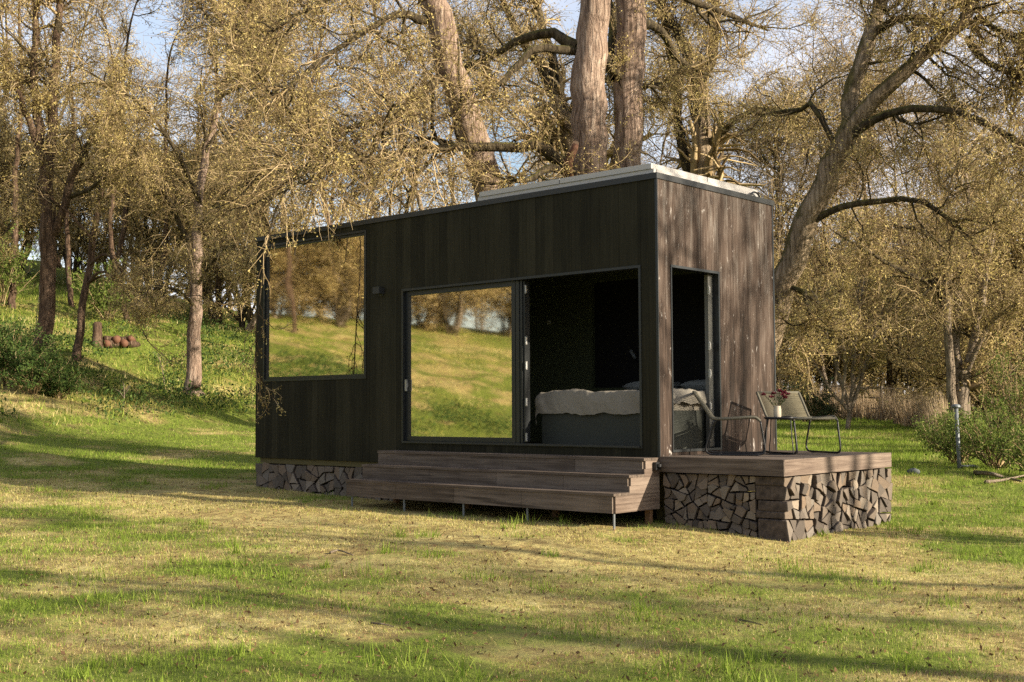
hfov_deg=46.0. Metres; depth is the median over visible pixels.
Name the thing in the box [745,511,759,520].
firewood log
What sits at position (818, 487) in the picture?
firewood log
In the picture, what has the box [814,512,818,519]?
firewood log
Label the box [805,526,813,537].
firewood log
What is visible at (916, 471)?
field stone
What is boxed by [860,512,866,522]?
firewood log
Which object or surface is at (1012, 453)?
green bush
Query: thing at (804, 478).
firewood log
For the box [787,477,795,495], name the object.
firewood log
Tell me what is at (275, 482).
firewood log
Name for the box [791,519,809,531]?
firewood log
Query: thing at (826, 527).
firewood log
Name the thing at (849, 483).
firewood log
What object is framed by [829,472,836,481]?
firewood log
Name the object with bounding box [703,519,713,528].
firewood log
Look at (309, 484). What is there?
firewood log
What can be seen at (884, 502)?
firewood log
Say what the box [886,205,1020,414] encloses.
tree
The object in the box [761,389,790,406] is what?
flower bouquet
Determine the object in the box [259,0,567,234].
woodland tree
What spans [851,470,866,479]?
firewood log
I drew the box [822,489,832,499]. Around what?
firewood log
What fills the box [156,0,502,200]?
furrowed tree
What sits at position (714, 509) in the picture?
firewood log
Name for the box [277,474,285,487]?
firewood log
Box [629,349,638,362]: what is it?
reading lamp
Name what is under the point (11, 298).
slender tree
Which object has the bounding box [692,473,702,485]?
firewood log
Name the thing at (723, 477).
firewood log
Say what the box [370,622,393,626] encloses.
twig
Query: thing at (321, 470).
firewood log
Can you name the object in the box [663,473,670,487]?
firewood log
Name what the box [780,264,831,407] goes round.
thicket bush
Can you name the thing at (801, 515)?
firewood log
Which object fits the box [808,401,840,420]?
evergreen shrub
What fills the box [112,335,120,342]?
heaped log
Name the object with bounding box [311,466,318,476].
firewood log
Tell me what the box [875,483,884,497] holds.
firewood log
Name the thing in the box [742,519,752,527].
firewood log
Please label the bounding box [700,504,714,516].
firewood log
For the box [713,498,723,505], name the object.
firewood log
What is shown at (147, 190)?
thicket bush
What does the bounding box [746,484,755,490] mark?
firewood log
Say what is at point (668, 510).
firewood log
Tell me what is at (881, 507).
firewood log
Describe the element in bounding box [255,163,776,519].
tiny cabin
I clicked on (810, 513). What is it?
firewood log
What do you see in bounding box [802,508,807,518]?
firewood log
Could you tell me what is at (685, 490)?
firewood log
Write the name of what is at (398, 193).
woodland tree
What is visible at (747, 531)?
firewood log
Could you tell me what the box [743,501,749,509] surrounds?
firewood log
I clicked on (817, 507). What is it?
firewood log
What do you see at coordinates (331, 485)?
firewood log
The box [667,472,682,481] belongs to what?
firewood log
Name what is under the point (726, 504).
firewood log
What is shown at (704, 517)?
firewood log
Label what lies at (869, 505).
firewood log
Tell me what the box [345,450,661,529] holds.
timber steps
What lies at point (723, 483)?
firewood log
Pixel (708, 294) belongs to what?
folded window leaf
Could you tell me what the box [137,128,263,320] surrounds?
thicket bush
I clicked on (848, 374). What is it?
thicket bush
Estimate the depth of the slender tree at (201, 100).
59.05 m
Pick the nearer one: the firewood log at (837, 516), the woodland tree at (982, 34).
the firewood log at (837, 516)
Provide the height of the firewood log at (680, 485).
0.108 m
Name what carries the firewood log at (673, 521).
on the firewood log
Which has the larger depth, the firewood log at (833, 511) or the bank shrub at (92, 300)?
the bank shrub at (92, 300)
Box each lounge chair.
[692,391,765,455]
[756,391,840,454]
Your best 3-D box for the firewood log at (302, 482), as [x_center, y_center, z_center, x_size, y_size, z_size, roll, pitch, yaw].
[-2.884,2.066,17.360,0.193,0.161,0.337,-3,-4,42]
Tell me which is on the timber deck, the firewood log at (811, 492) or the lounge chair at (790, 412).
the lounge chair at (790, 412)
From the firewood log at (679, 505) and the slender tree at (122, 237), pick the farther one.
the slender tree at (122, 237)
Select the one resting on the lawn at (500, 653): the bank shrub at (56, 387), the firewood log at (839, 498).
the bank shrub at (56, 387)
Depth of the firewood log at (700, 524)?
12.74 m
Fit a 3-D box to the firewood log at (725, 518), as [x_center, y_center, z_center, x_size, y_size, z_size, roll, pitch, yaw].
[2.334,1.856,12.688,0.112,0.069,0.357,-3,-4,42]
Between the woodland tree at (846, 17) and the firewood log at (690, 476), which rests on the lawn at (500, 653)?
the woodland tree at (846, 17)
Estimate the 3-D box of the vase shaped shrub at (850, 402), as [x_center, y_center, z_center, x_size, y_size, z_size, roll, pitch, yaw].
[9.951,-0.216,35.853,5.343,5.986,2.950,1,-3,-19]
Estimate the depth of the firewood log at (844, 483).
13.11 m
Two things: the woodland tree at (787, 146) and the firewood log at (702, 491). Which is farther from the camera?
the woodland tree at (787, 146)
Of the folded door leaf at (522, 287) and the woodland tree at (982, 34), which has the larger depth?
the woodland tree at (982, 34)
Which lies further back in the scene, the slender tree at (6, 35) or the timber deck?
the slender tree at (6, 35)
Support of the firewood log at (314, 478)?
on the firewood log at (318, 485)
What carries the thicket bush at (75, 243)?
on the lawn at (500, 653)
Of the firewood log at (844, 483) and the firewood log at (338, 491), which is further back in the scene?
the firewood log at (338, 491)
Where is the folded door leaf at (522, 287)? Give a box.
[515,280,529,442]
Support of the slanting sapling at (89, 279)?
on the lawn at (500, 653)
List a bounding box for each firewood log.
[255,463,262,475]
[257,473,268,484]
[262,462,277,472]
[263,469,274,481]
[269,464,281,475]
[269,473,276,481]
[272,477,279,488]
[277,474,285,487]
[278,464,286,475]
[282,472,296,483]
[284,481,288,489]
[286,464,300,472]
[290,472,301,483]
[290,483,300,490]
[299,479,305,490]
[302,465,307,471]
[305,470,312,480]
[306,481,316,490]
[307,465,323,471]
[308,484,317,491]
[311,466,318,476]
[311,475,319,481]
[316,480,325,491]
[317,466,325,476]
[319,472,330,484]
[320,485,326,493]
[324,482,333,492]
[325,466,335,471]
[326,472,334,481]
[329,480,334,490]
[334,466,346,479]
[334,475,342,487]
[335,488,343,494]
[339,467,345,480]
[340,472,348,484]
[340,489,345,495]
[345,467,352,473]
[348,467,354,478]
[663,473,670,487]
[664,487,674,497]
[664,498,677,509]
[664,506,678,515]
[665,514,674,522]
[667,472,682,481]
[667,492,676,498]
[670,519,678,524]
[671,473,689,487]
[671,489,689,500]
[672,513,687,524]
[674,500,687,510]
[675,480,683,489]
[676,506,686,515]
[679,474,690,486]
[679,487,690,493]
[683,495,693,505]
[683,508,692,519]
[686,473,700,481]
[687,502,701,512]
[688,482,695,492]
[688,509,699,518]
[688,519,697,526]
[690,490,695,500]
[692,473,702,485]
[693,519,703,527]
[694,491,704,499]
[694,498,706,505]
[696,474,709,486]
[696,487,710,494]
[697,477,708,489]
[697,509,703,518]
[698,521,703,527]
[700,493,711,502]
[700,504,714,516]
[702,514,710,519]
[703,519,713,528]
[707,494,721,506]
[707,520,720,528]
[708,474,721,481]
[708,478,719,486]
[708,484,719,492]
[709,511,714,518]
[710,505,721,511]
[712,487,720,496]
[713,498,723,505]
[713,506,726,519]
[716,521,732,528]
[719,474,729,481]
[720,480,726,486]
[720,486,743,499]
[721,500,735,508]
[721,516,731,521]
[723,508,735,519]
[726,475,744,485]
[726,491,746,502]
[728,528,737,532]
[730,482,739,491]
[730,522,742,533]
[731,514,748,523]
[735,475,754,485]
[735,498,743,505]
[735,506,749,517]
[736,491,755,499]
[738,483,748,490]
[741,525,751,535]
[742,475,755,483]
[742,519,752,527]
[743,492,752,501]
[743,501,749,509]
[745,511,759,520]
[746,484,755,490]
[749,499,763,512]
[750,476,760,482]
[750,492,755,499]
[750,520,757,530]
[750,530,758,536]
[755,476,791,486]
[756,486,789,500]
[756,509,792,518]
[758,500,792,511]
[758,518,792,541]
[764,518,796,531]
[784,476,800,482]
[785,499,798,509]
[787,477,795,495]
[789,487,798,498]
[791,495,805,508]
[791,509,799,518]
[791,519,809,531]
[791,532,797,540]
[794,520,804,539]
[796,475,809,483]
[796,483,808,494]
[797,509,805,519]
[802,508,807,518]
[804,496,810,511]
[804,519,823,533]
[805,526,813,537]
[807,474,811,485]
[807,506,813,518]
[809,487,813,497]
[810,481,822,491]
[811,474,821,483]
[811,489,819,500]
[813,502,820,510]
[814,494,822,505]
[814,506,827,519]
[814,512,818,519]
[816,473,828,485]
[818,512,830,524]
[820,484,826,494]
[821,496,828,505]
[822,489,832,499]
[823,525,828,533]
[824,499,833,512]
[826,480,837,492]
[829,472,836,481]
[830,492,836,505]
[830,515,836,526]
[830,521,841,531]
[831,506,835,514]
[832,512,840,520]
[834,503,840,512]
[836,473,841,489]
[836,488,842,506]
[837,472,844,486]
[839,510,849,525]
[840,471,855,480]
[840,504,846,512]
[841,487,848,500]
[842,472,846,485]
[842,478,853,486]
[844,505,850,520]
[846,495,852,505]
[848,486,853,496]
[849,498,860,507]
[850,506,854,515]
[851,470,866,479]
[851,489,857,499]
[851,509,857,521]
[853,480,857,490]
[853,515,862,528]
[855,496,866,508]
[857,471,864,485]
[857,486,863,496]
[858,501,867,510]
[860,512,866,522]
[861,483,867,498]
[861,499,871,512]
[862,469,872,479]
[865,477,872,488]
[865,519,873,526]
[867,488,870,499]
[867,508,876,519]
[869,479,878,491]
[869,491,877,505]
[870,513,880,524]
[872,469,877,478]
[872,499,877,512]
[874,468,885,479]
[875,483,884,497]
[877,475,889,488]
[878,498,886,512]
[878,513,886,522]
[879,497,887,506]
[880,490,887,499]
[885,468,890,476]
[885,475,890,482]
[885,483,892,500]
[885,499,890,511]
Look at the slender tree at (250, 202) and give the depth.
50.16 m
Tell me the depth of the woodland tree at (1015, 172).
57.86 m
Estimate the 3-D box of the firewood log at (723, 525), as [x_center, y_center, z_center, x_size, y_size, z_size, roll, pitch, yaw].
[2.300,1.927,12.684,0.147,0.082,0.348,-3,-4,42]
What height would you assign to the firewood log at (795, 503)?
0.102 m
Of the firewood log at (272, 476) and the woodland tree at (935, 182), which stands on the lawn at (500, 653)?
the woodland tree at (935, 182)
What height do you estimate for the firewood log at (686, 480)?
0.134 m
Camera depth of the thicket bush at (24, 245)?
52.05 m
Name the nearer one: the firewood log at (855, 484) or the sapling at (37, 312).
the firewood log at (855, 484)
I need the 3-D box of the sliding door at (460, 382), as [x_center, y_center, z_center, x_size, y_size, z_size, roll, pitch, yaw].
[-0.670,0.289,15.247,1.935,1.960,0.090,-3,-4,42]
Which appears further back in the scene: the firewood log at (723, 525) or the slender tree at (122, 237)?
the slender tree at (122, 237)
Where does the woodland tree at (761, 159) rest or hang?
on the lawn at (500, 653)
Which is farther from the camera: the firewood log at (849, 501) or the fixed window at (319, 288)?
the fixed window at (319, 288)
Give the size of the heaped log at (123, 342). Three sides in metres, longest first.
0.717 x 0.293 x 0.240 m
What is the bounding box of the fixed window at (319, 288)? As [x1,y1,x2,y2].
[265,232,364,379]
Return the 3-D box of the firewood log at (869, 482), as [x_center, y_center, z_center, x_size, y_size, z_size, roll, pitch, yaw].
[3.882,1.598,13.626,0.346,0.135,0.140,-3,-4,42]
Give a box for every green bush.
[911,403,963,452]
[914,406,989,464]
[937,397,1023,469]
[993,419,1023,472]
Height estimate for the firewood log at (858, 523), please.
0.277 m
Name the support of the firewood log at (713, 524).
on the firewood log
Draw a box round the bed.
[535,379,706,448]
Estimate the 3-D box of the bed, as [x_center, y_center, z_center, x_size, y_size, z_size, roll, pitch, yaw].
[1.652,0.887,14.816,2.015,0.834,1.932,-3,-4,42]
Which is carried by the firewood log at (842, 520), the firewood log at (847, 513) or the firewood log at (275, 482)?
the firewood log at (847, 513)
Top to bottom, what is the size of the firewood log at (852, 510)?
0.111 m
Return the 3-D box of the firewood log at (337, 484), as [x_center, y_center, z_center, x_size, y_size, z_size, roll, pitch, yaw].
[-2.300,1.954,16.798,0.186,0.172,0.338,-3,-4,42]
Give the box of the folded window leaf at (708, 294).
[704,275,714,446]
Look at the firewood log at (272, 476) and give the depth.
17.69 m
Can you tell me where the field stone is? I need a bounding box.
[907,468,919,473]
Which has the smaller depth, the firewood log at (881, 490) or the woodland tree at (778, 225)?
the firewood log at (881, 490)
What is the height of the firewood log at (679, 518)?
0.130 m
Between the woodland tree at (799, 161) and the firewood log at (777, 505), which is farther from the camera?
the woodland tree at (799, 161)
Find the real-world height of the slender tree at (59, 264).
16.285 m
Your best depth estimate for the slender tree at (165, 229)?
47.03 m
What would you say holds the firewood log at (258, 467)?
on the firewood log at (261, 480)
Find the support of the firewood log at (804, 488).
on the firewood log at (808, 503)
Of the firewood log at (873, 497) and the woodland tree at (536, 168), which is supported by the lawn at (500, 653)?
the woodland tree at (536, 168)
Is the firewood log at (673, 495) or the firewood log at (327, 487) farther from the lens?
the firewood log at (327, 487)
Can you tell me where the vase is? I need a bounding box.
[774,406,780,416]
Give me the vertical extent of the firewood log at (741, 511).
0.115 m
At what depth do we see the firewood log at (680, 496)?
12.92 m
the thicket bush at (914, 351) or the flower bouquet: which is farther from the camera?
the thicket bush at (914, 351)
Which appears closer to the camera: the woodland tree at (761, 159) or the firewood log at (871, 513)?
the firewood log at (871, 513)
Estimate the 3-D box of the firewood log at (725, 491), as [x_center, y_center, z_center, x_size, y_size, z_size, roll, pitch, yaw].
[2.322,1.585,12.669,0.117,0.144,0.352,-3,-4,42]
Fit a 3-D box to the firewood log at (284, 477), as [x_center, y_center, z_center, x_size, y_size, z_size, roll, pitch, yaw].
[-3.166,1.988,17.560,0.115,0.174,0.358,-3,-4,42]
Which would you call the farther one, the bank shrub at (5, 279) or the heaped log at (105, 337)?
the bank shrub at (5, 279)
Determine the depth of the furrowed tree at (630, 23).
21.47 m
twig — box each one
[329,549,353,555]
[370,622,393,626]
[739,619,762,625]
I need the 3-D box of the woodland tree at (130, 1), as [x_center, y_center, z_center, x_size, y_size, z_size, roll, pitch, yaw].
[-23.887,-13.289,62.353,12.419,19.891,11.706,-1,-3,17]
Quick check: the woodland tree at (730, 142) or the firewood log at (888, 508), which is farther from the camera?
the woodland tree at (730, 142)
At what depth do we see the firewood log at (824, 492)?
12.70 m
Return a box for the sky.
[0,0,1023,393]
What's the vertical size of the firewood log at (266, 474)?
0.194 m
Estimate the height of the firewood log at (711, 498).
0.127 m
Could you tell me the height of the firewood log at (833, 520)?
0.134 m
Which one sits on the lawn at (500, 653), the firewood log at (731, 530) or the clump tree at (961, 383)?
the clump tree at (961, 383)
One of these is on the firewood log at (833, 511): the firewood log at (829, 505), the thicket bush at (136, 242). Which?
the firewood log at (829, 505)
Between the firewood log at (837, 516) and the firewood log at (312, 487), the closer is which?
the firewood log at (837, 516)
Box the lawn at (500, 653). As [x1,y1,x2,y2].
[0,259,1023,681]
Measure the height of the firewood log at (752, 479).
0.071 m
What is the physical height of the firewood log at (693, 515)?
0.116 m
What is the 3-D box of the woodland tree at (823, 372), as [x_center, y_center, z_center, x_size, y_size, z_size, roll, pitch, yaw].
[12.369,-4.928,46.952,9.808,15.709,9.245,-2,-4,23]
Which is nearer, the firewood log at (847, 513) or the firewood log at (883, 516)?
the firewood log at (847, 513)
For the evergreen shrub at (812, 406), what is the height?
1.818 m
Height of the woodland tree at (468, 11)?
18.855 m
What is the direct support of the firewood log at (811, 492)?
on the firewood log
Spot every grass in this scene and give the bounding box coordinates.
[0,273,255,433]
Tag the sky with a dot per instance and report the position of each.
(571, 7)
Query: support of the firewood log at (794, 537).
on the lawn at (500, 653)
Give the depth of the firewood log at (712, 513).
12.67 m
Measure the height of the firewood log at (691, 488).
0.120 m
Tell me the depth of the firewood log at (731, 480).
12.52 m
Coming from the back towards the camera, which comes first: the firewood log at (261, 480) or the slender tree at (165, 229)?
the slender tree at (165, 229)
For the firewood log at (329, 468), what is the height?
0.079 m
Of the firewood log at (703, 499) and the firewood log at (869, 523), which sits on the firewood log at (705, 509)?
the firewood log at (703, 499)
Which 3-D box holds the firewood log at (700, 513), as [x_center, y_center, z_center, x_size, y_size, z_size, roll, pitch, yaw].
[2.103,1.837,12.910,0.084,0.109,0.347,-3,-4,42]
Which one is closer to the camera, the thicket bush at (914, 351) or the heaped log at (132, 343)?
the heaped log at (132, 343)
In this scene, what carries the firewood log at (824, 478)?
on the firewood log at (824, 492)
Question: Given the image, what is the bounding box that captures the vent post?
[951,404,978,468]
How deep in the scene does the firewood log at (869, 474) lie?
13.49 m
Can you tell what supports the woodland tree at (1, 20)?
on the lawn at (500, 653)
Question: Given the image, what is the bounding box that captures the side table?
[764,417,797,454]
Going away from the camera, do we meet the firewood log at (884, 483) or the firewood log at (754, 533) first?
the firewood log at (754, 533)
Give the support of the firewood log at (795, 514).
on the firewood log at (793, 524)
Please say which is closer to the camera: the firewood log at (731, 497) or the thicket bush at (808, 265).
the firewood log at (731, 497)
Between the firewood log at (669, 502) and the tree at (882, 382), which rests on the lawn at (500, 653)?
the tree at (882, 382)
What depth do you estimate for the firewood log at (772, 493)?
12.20 m
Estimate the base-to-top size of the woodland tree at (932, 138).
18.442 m
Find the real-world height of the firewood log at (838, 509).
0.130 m
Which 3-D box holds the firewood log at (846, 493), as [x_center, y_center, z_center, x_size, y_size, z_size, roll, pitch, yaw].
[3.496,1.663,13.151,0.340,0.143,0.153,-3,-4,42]
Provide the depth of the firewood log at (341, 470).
16.65 m
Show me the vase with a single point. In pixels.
(777, 411)
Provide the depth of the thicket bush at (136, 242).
50.01 m
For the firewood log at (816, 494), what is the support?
on the firewood log at (817, 507)
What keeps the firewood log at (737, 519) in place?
on the firewood log at (738, 528)
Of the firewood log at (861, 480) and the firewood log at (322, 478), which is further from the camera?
the firewood log at (322, 478)
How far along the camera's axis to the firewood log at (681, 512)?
12.93 m
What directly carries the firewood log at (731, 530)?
on the firewood log
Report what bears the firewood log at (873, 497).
on the firewood log at (871, 513)
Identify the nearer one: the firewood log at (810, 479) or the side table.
the firewood log at (810, 479)
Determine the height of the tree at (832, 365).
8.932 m
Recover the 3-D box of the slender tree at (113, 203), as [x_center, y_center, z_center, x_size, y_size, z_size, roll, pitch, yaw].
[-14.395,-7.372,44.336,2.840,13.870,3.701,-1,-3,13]
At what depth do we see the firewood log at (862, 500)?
13.33 m
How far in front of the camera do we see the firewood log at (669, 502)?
13.02 m
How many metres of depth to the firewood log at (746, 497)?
12.39 m
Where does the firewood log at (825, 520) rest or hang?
on the firewood log at (826, 527)
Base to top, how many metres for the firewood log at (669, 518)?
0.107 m
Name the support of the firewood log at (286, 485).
on the firewood log
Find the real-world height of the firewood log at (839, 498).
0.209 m
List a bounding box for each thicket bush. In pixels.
[0,91,71,271]
[3,122,142,288]
[21,114,103,266]
[60,133,171,286]
[82,113,203,288]
[97,116,203,299]
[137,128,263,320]
[149,134,272,299]
[155,97,313,331]
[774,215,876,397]
[774,252,838,390]
[775,214,832,389]
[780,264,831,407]
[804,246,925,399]
[807,270,893,391]
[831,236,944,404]
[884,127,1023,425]
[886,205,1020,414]
[886,238,941,402]
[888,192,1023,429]
[899,284,1021,417]
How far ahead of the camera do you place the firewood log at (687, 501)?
12.88 m
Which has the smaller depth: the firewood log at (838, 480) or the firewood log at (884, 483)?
the firewood log at (838, 480)
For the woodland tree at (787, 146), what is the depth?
62.09 m
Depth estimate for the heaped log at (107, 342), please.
37.91 m
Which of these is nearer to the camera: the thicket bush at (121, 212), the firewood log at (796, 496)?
the firewood log at (796, 496)
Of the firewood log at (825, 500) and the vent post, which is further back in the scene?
the vent post
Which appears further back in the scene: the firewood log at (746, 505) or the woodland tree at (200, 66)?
the woodland tree at (200, 66)
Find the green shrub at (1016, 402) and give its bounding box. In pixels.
[973,334,1023,437]
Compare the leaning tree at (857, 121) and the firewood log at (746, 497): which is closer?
the firewood log at (746, 497)
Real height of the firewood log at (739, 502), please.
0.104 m
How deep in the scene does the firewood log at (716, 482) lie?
12.65 m
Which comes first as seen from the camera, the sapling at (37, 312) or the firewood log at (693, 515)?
the firewood log at (693, 515)
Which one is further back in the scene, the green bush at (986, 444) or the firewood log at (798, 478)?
the green bush at (986, 444)
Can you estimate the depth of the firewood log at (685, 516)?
12.88 m
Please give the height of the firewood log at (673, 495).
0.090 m
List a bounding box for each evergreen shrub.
[776,372,836,421]
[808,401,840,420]
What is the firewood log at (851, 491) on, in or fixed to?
on the firewood log at (849, 501)
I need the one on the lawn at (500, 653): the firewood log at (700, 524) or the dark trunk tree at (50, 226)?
the dark trunk tree at (50, 226)
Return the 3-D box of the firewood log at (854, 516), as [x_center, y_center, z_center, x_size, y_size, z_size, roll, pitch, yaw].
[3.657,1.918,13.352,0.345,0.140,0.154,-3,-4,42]
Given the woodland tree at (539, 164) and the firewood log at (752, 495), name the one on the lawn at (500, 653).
the woodland tree at (539, 164)
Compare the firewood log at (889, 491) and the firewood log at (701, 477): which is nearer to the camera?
the firewood log at (701, 477)
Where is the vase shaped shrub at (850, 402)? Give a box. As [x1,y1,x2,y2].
[785,236,921,428]
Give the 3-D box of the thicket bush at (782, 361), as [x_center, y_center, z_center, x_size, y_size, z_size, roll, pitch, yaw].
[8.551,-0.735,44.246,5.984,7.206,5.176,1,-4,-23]
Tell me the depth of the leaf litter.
8.86 m
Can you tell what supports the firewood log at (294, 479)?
on the firewood log at (294, 486)
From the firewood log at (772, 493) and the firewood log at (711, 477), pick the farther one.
the firewood log at (711, 477)
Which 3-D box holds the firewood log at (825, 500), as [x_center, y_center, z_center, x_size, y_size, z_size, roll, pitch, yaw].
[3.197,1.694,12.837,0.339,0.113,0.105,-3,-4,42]
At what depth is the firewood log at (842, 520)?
13.02 m
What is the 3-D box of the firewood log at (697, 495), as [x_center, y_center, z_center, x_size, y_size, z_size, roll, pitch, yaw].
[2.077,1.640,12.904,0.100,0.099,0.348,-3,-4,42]
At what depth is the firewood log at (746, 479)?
12.41 m
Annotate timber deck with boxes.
[659,450,891,476]
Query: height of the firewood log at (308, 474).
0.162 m
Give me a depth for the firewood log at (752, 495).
12.35 m
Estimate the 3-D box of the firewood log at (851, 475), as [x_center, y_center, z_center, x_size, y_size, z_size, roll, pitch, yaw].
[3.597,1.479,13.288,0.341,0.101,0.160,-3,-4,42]
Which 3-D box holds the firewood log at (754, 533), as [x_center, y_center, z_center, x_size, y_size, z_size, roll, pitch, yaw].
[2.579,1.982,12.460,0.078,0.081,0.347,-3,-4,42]
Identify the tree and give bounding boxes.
[0,0,108,226]
[0,0,153,223]
[0,0,165,355]
[0,3,14,244]
[0,86,63,257]
[1,2,111,308]
[12,0,76,267]
[17,0,351,395]
[54,0,145,306]
[58,23,195,278]
[61,0,146,321]
[88,0,146,275]
[96,0,418,244]
[104,0,176,297]
[120,0,390,286]
[123,0,389,294]
[132,0,228,323]
[135,1,322,308]
[148,0,225,314]
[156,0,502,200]
[176,0,752,423]
[178,14,224,299]
[208,97,269,320]
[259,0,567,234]
[283,21,459,219]
[330,0,537,220]
[418,12,659,207]
[445,0,680,171]
[498,128,614,184]
[523,0,749,175]
[575,0,850,167]
[642,72,802,262]
[645,0,873,256]
[683,74,847,380]
[692,0,1023,403]
[708,30,930,400]
[711,0,949,391]
[722,0,966,397]
[735,35,842,243]
[757,77,931,370]
[775,106,1023,423]
[785,36,1010,397]
[786,124,940,389]
[846,183,939,394]
[853,112,1021,377]
[863,72,1018,326]
[891,0,1023,422]
[962,109,1023,406]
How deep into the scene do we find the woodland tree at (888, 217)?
65.62 m
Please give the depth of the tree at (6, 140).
50.27 m
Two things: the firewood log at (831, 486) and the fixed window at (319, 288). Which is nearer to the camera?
the firewood log at (831, 486)
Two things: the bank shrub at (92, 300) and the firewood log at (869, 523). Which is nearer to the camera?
the firewood log at (869, 523)
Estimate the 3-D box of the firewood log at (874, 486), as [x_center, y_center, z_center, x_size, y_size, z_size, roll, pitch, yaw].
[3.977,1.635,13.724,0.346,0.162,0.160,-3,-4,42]
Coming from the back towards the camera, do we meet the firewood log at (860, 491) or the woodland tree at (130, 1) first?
the woodland tree at (130, 1)
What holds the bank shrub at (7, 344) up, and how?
on the lawn at (500, 653)
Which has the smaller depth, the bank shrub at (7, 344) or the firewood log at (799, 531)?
the firewood log at (799, 531)
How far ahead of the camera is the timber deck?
12.72 m
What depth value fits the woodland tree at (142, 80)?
61.74 m
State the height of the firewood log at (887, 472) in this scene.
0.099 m
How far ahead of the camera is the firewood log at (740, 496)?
12.44 m
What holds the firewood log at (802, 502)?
on the firewood log at (801, 515)
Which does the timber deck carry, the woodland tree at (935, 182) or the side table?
the side table
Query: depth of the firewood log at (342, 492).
16.62 m
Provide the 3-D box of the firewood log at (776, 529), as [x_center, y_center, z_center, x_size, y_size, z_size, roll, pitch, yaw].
[2.680,1.919,12.213,0.360,0.236,0.135,-3,-4,42]
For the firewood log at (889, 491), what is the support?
on the firewood log at (888, 508)
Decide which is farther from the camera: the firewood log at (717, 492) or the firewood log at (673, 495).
the firewood log at (673, 495)
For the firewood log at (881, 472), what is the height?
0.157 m
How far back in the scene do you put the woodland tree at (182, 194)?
46.02 m
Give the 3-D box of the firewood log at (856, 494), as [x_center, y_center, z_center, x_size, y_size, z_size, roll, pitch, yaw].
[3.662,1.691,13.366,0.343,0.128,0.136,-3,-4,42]
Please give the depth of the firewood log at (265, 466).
17.80 m
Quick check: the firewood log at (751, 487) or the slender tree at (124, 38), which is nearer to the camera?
the firewood log at (751, 487)
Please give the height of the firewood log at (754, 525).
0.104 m
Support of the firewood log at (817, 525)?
on the lawn at (500, 653)
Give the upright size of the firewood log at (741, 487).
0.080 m
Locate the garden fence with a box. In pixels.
[780,380,942,409]
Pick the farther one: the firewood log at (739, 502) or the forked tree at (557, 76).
the forked tree at (557, 76)
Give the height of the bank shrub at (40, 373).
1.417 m
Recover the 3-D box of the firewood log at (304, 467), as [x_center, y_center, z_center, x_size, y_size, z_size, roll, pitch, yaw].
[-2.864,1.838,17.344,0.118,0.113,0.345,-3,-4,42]
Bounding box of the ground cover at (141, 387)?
[0,302,255,425]
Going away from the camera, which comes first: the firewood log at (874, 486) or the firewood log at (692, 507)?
the firewood log at (692, 507)
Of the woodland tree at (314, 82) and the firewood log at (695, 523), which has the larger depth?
the woodland tree at (314, 82)
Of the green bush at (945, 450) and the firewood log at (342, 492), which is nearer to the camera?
the firewood log at (342, 492)
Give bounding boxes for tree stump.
[91,322,102,347]
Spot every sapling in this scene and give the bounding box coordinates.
[23,37,188,375]
[32,288,42,346]
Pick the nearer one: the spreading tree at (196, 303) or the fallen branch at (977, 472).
the fallen branch at (977, 472)
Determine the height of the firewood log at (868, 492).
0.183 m
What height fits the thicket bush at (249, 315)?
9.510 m
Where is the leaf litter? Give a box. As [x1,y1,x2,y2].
[0,447,1023,681]
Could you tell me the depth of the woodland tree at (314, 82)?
40.02 m
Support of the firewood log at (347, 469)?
on the firewood log at (344, 475)
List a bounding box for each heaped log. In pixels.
[103,335,112,339]
[103,340,109,346]
[107,340,114,347]
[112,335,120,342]
[120,339,127,346]
[127,335,135,340]
[127,340,140,346]
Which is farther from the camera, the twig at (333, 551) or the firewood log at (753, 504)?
the firewood log at (753, 504)
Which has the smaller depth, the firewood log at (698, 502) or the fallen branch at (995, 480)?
the firewood log at (698, 502)
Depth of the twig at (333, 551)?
10.71 m
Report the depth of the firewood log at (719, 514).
12.60 m
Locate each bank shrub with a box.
[0,218,40,305]
[0,314,63,387]
[0,340,69,394]
[41,361,94,398]
[68,257,144,320]
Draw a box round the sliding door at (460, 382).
[405,281,515,442]
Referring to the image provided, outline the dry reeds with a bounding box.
[796,382,948,433]
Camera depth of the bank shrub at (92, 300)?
41.90 m
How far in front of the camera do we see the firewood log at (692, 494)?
12.83 m
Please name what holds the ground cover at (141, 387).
on the lawn at (500, 653)
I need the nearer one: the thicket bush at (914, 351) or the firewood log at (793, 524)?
the firewood log at (793, 524)
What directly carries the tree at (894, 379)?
on the lawn at (500, 653)
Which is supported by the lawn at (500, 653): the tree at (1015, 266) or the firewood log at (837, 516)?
the tree at (1015, 266)
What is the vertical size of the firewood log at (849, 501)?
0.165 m
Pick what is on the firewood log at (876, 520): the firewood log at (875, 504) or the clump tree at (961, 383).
the firewood log at (875, 504)
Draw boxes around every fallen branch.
[973,470,1021,481]
[984,475,1023,483]
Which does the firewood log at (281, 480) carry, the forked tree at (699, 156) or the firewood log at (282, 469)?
the firewood log at (282, 469)
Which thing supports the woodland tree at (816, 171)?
on the lawn at (500, 653)
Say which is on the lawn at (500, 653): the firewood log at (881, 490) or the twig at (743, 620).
the twig at (743, 620)
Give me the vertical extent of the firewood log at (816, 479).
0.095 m
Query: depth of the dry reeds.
40.53 m

